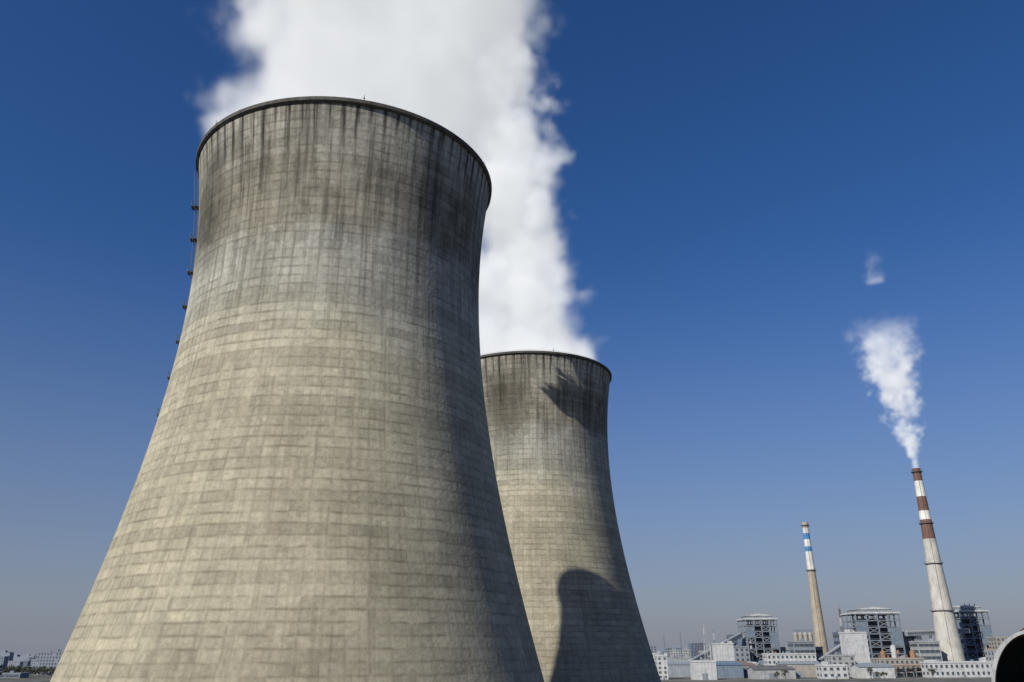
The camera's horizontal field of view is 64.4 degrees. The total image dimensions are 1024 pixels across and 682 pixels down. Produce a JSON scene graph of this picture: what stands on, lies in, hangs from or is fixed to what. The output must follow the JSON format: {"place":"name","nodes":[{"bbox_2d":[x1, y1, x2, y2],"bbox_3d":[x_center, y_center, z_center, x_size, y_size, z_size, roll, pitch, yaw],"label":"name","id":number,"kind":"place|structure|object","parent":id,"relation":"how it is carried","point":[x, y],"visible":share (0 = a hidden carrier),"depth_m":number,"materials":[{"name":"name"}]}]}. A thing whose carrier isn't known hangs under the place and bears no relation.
{"place":"outdoors","nodes":[
{"label":"outdoors","id":0,"kind":"place"},
{"bbox_2d":[0,655,8,667],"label":"factory building","id":1,"kind":"structure","parent":0,"point":[4,661],"depth_m":1644.92,"materials":[{"name":"concrete"}]},
{"bbox_2d":[0,671,29,677],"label":"factory building","id":2,"kind":"structure","parent":0,"point":[12,674],"depth_m":896.23,"materials":[{"name":"concrete"}]},
{"bbox_2d":[7,661,22,665],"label":"warehouse","id":3,"kind":"structure","parent":0,"point":[15,663],"depth_m":1818.91,"materials":[{"name":"concrete"}]},
{"bbox_2d":[19,660,30,665],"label":"warehouse","id":4,"kind":"structure","parent":0,"point":[26,662],"depth_m":2029.66,"materials":[{"name":"grey concrete"}]},
{"bbox_2d":[31,659,36,665],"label":"factory building","id":5,"kind":"structure","parent":0,"point":[33,661],"depth_m":1876.85,"materials":[{"name":"concrete"}]},
{"bbox_2d":[0,665,991,681],"bbox_3d":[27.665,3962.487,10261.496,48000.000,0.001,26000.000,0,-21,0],"label":"ground","id":6,"kind":"structure","parent":0,"point":[38,678],"depth_m":664.67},
{"bbox_2d":[34,649,63,674],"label":"apartment block","id":7,"kind":"structure","parent":6,"relation":"on","point":[50,658],"depth_m":1025.69,"materials":[{"name":"concrete"}]},
{"bbox_2d":[50,95,543,681],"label":"cooling tower","id":8,"kind":"structure","parent":6,"relation":"on","point":[314,495],"depth_m":123.60,"materials":[{"name":"concrete"}]},
{"bbox_2d":[0,643,834,660],"bbox_3d":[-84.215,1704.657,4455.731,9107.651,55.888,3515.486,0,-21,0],"label":"distant skyline","id":9,"kind":"structure","parent":6,"relation":"on","point":[12,656],"depth_m":3872.35,"materials":[{"name":"concrete"}]},
{"bbox_2d":[0,664,935,678],"bbox_3d":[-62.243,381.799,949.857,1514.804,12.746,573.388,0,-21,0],"label":"distant trees","id":10,"kind":"object","parent":6,"relation":"on","point":[44,669],"visible":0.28,"depth_m":951.66,"materials":[{"name":"green plant"}]},
{"bbox_2d":[481,348,660,681],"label":"cooling tower","id":11,"kind":"structure","parent":6,"relation":"on","point":[547,413],"depth_m":246.37,"materials":[{"name":"concrete"}]},
{"bbox_2d":[654,657,687,659],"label":"factory building","id":12,"kind":"structure","parent":6,"relation":"on","point":[673,658],"depth_m":851.18,"materials":[{"name":"white paint"}]},
{"bbox_2d":[654,660,690,676],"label":"warehouse","id":13,"kind":"structure","parent":6,"relation":"on","point":[678,668],"depth_m":769.17,"materials":[{"name":"grey metal"}]},
{"bbox_2d":[679,631,682,657],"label":"lattice mast","id":14,"kind":"object","parent":6,"relation":"on","point":[681,646],"visible":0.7,"depth_m":1169.20,"materials":[{"name":"grey metal"}]},
{"bbox_2d":[703,624,707,659],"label":"lattice mast","id":15,"kind":"object","parent":6,"relation":"on","point":[704,643],"visible":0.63,"depth_m":842.35,"materials":[{"name":"grey metal"}]},
{"bbox_2d":[689,661,743,677],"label":"warehouse","id":16,"kind":"structure","parent":6,"relation":"on","point":[729,669],"depth_m":725.26,"materials":[{"name":"blue metal"}]},
{"bbox_2d":[690,632,742,659],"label":"conveyor gallery","id":17,"kind":"object","parent":6,"relation":"on","point":[736,637],"visible":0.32,"depth_m":919.53,"materials":[{"name":"white paint"}]},
{"bbox_2d":[709,641,734,660],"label":"factory building","id":18,"kind":"structure","parent":6,"relation":"on","point":[722,651],"depth_m":840.71,"materials":[{"name":"white paint"}]},
{"bbox_2d":[733,645,750,661],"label":"factory building","id":19,"kind":"structure","parent":6,"relation":"on","point":[741,653],"depth_m":918.89,"materials":[{"name":"white"}]},
{"bbox_2d":[736,661,754,667],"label":"warehouse","id":20,"kind":"structure","parent":6,"relation":"on","point":[746,664],"depth_m":748.45,"materials":[{"name":"white paint"}]},
{"bbox_2d":[743,668,747,677],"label":"warehouse","id":21,"kind":"structure","parent":6,"relation":"on","point":[745,671],"depth_m":732.71,"materials":[{"name":"blue metal"}]},
{"bbox_2d":[762,651,815,664],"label":"office building","id":22,"kind":"structure","parent":6,"relation":"on","point":[772,658],"depth_m":792.20,"materials":[{"name":"white paint"}]},
{"bbox_2d":[770,647,822,659],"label":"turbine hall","id":23,"kind":"structure","parent":6,"relation":"on","point":[819,652],"depth_m":943.17,"materials":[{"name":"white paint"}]},
{"bbox_2d":[776,661,820,676],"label":"warehouse","id":24,"kind":"structure","parent":6,"relation":"on","point":[805,668],"depth_m":737.85,"materials":[{"name":"beige concrete"}]},
{"bbox_2d":[793,629,812,640],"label":"silo group","id":25,"kind":"object","parent":6,"relation":"on","point":[804,635],"visible":0.38,"depth_m":928.60,"materials":[{"name":"grey metal"}]},
{"bbox_2d":[801,522,828,654],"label":"chimney","id":26,"kind":"object","parent":6,"relation":"on","point":[820,639],"visible":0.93,"depth_m":1030.89,"materials":[{"name":"beige concrete"}]},
{"bbox_2d":[817,644,840,661],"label":"conveyor gallery","id":27,"kind":"object","parent":6,"relation":"on","point":[834,650],"visible":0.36,"depth_m":814.23,"materials":[{"name":"white paint"}]},
{"bbox_2d":[838,609,842,631],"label":"lattice mast","id":28,"kind":"object","parent":6,"relation":"on","point":[841,626],"visible":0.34,"depth_m":944.20,"materials":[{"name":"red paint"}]},
{"bbox_2d":[832,630,851,654],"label":"factory building","id":29,"kind":"structure","parent":6,"relation":"on","point":[836,638],"depth_m":852.80,"materials":[{"name":"grey concrete"}]},
{"bbox_2d":[873,645,916,657],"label":"desulphurisation vessels","id":30,"kind":"object","parent":6,"relation":"on","point":[894,652],"visible":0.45,"depth_m":791.55,"materials":[{"name":"orange metal"}]},
{"bbox_2d":[891,664,921,676],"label":"pipe rack","id":31,"kind":"object","parent":6,"relation":"on","point":[905,665],"visible":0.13,"depth_m":725.56,"materials":[{"name":"brown metal"}]},
{"bbox_2d":[904,628,969,660],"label":"conveyor gallery","id":32,"kind":"object","parent":6,"relation":"on","point":[928,632],"visible":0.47,"depth_m":850.19,"materials":[{"name":"white paint"}]},
{"bbox_2d":[911,468,965,660],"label":"chimney","id":33,"kind":"object","parent":6,"relation":"on","point":[947,635],"visible":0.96,"depth_m":848.86,"materials":[{"name":"concrete"}]},
{"bbox_2d":[952,603,992,660],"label":"boiler house","id":34,"kind":"structure","parent":6,"relation":"on","point":[975,646],"depth_m":908.68,"materials":[{"name":"grey metal"}]},
{"bbox_2d":[987,635,1008,649],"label":"factory building","id":35,"kind":"structure","parent":6,"relation":"on","point":[995,643],"depth_m":845.02,"materials":[{"name":"white"}]},
{"bbox_2d":[0,0,1023,654],"label":"sky","id":36,"kind":"structure","parent":0,"point":[788,235],"materials":[{"name":"blue"}]},
{"bbox_2d":[650,645,656,652],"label":"factory building","id":37,"kind":"structure","parent":0,"point":[653,648],"depth_m":1959.66,"materials":[{"name":"concrete"}]},
{"bbox_2d":[654,652,668,679],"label":"office building","id":38,"kind":"structure","parent":0,"point":[661,663],"depth_m":705.68,"materials":[{"name":"white paint"}]},
{"bbox_2d":[666,647,681,657],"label":"factory building","id":39,"kind":"structure","parent":0,"point":[667,652],"depth_m":1950.25,"materials":[{"name":"concrete"}]},
{"bbox_2d":[669,648,690,657],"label":"office building","id":40,"kind":"structure","parent":0,"point":[674,652],"depth_m":1359.04,"materials":[{"name":"white paint"}]},
{"bbox_2d":[688,642,694,650],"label":"office building","id":41,"kind":"structure","parent":0,"point":[691,646],"depth_m":1656.95,"materials":[{"name":"concrete"}]},
{"bbox_2d":[690,651,695,657],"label":"factory building","id":42,"kind":"structure","parent":0,"point":[692,653],"depth_m":1626.78,"materials":[{"name":"concrete"}]},
{"bbox_2d":[694,642,705,655],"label":"office building","id":43,"kind":"structure","parent":0,"point":[699,646],"depth_m":1559.49,"materials":[{"name":"grey glass"}]},
{"bbox_2d":[689,657,716,679],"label":"office building","id":44,"kind":"structure","parent":0,"point":[701,669],"depth_m":688.38,"materials":[{"name":"white paint"}]},
{"bbox_2d":[726,633,746,645],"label":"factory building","id":45,"kind":"structure","parent":0,"point":[729,636],"depth_m":996.22,"materials":[{"name":"grey concrete"}]},
{"bbox_2d":[736,612,780,664],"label":"boiler house","id":46,"kind":"structure","parent":0,"point":[761,638],"depth_m":943.10,"materials":[{"name":"grey metal"}]},
{"bbox_2d":[747,665,795,678],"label":"warehouse","id":47,"kind":"structure","parent":0,"point":[761,671],"depth_m":696.93,"materials":[{"name":"white paint"}]},
{"bbox_2d":[787,639,816,660],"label":"factory building","id":48,"kind":"structure","parent":0,"point":[801,646],"depth_m":832.78,"materials":[{"name":"white paint"}]},
{"bbox_2d":[661,678,990,680],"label":"road","id":49,"kind":"structure","parent":0,"point":[829,679],"depth_m":675.65,"materials":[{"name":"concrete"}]},
{"bbox_2d":[815,661,848,678],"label":"office building","id":50,"kind":"structure","parent":0,"point":[826,670],"depth_m":693.04,"materials":[{"name":"white paint"}]},
{"bbox_2d":[823,652,855,676],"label":"factory building","id":51,"kind":"structure","parent":0,"point":[837,658],"depth_m":744.61,"materials":[{"name":"white paint"}]},
{"bbox_2d":[838,629,870,663],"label":"building","id":52,"kind":"structure","parent":0,"point":[854,643],"depth_m":763.49,"materials":[{"name":"white paint"}]},
{"bbox_2d":[840,605,905,662],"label":"boiler house","id":53,"kind":"structure","parent":0,"point":[876,630],"depth_m":855.47,"materials":[{"name":"grey metal"}]},
{"bbox_2d":[851,663,895,677],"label":"warehouse","id":54,"kind":"structure","parent":0,"point":[859,670],"depth_m":697.46,"materials":[{"name":"white paint"}]},
{"bbox_2d":[871,655,923,676],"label":"factory building","id":55,"kind":"structure","parent":0,"point":[903,660],"depth_m":733.88,"materials":[{"name":"white concrete"}]},
{"bbox_2d":[888,632,922,657],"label":"turbine hall","id":56,"kind":"structure","parent":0,"point":[907,639],"depth_m":871.79,"materials":[{"name":"white paint"}]},
{"bbox_2d":[909,639,942,660],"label":"office building","id":57,"kind":"structure","parent":0,"point":[929,649],"depth_m":812.86,"materials":[{"name":"white paint"}]},
{"bbox_2d":[920,660,992,677],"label":"office building","id":58,"kind":"structure","parent":0,"point":[970,668],"depth_m":706.48,"materials":[{"name":"white paint"}]},
{"bbox_2d":[984,650,996,660],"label":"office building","id":59,"kind":"structure","parent":0,"point":[989,655],"depth_m":752.45,"materials":[{"name":"white paint"}]},
{"bbox_2d":[991,628,1023,681],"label":"vaulted coal shed","id":60,"kind":"structure","parent":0,"point":[1008,663],"depth_m":463.85,"materials":[{"name":"white paint"}]}
]}

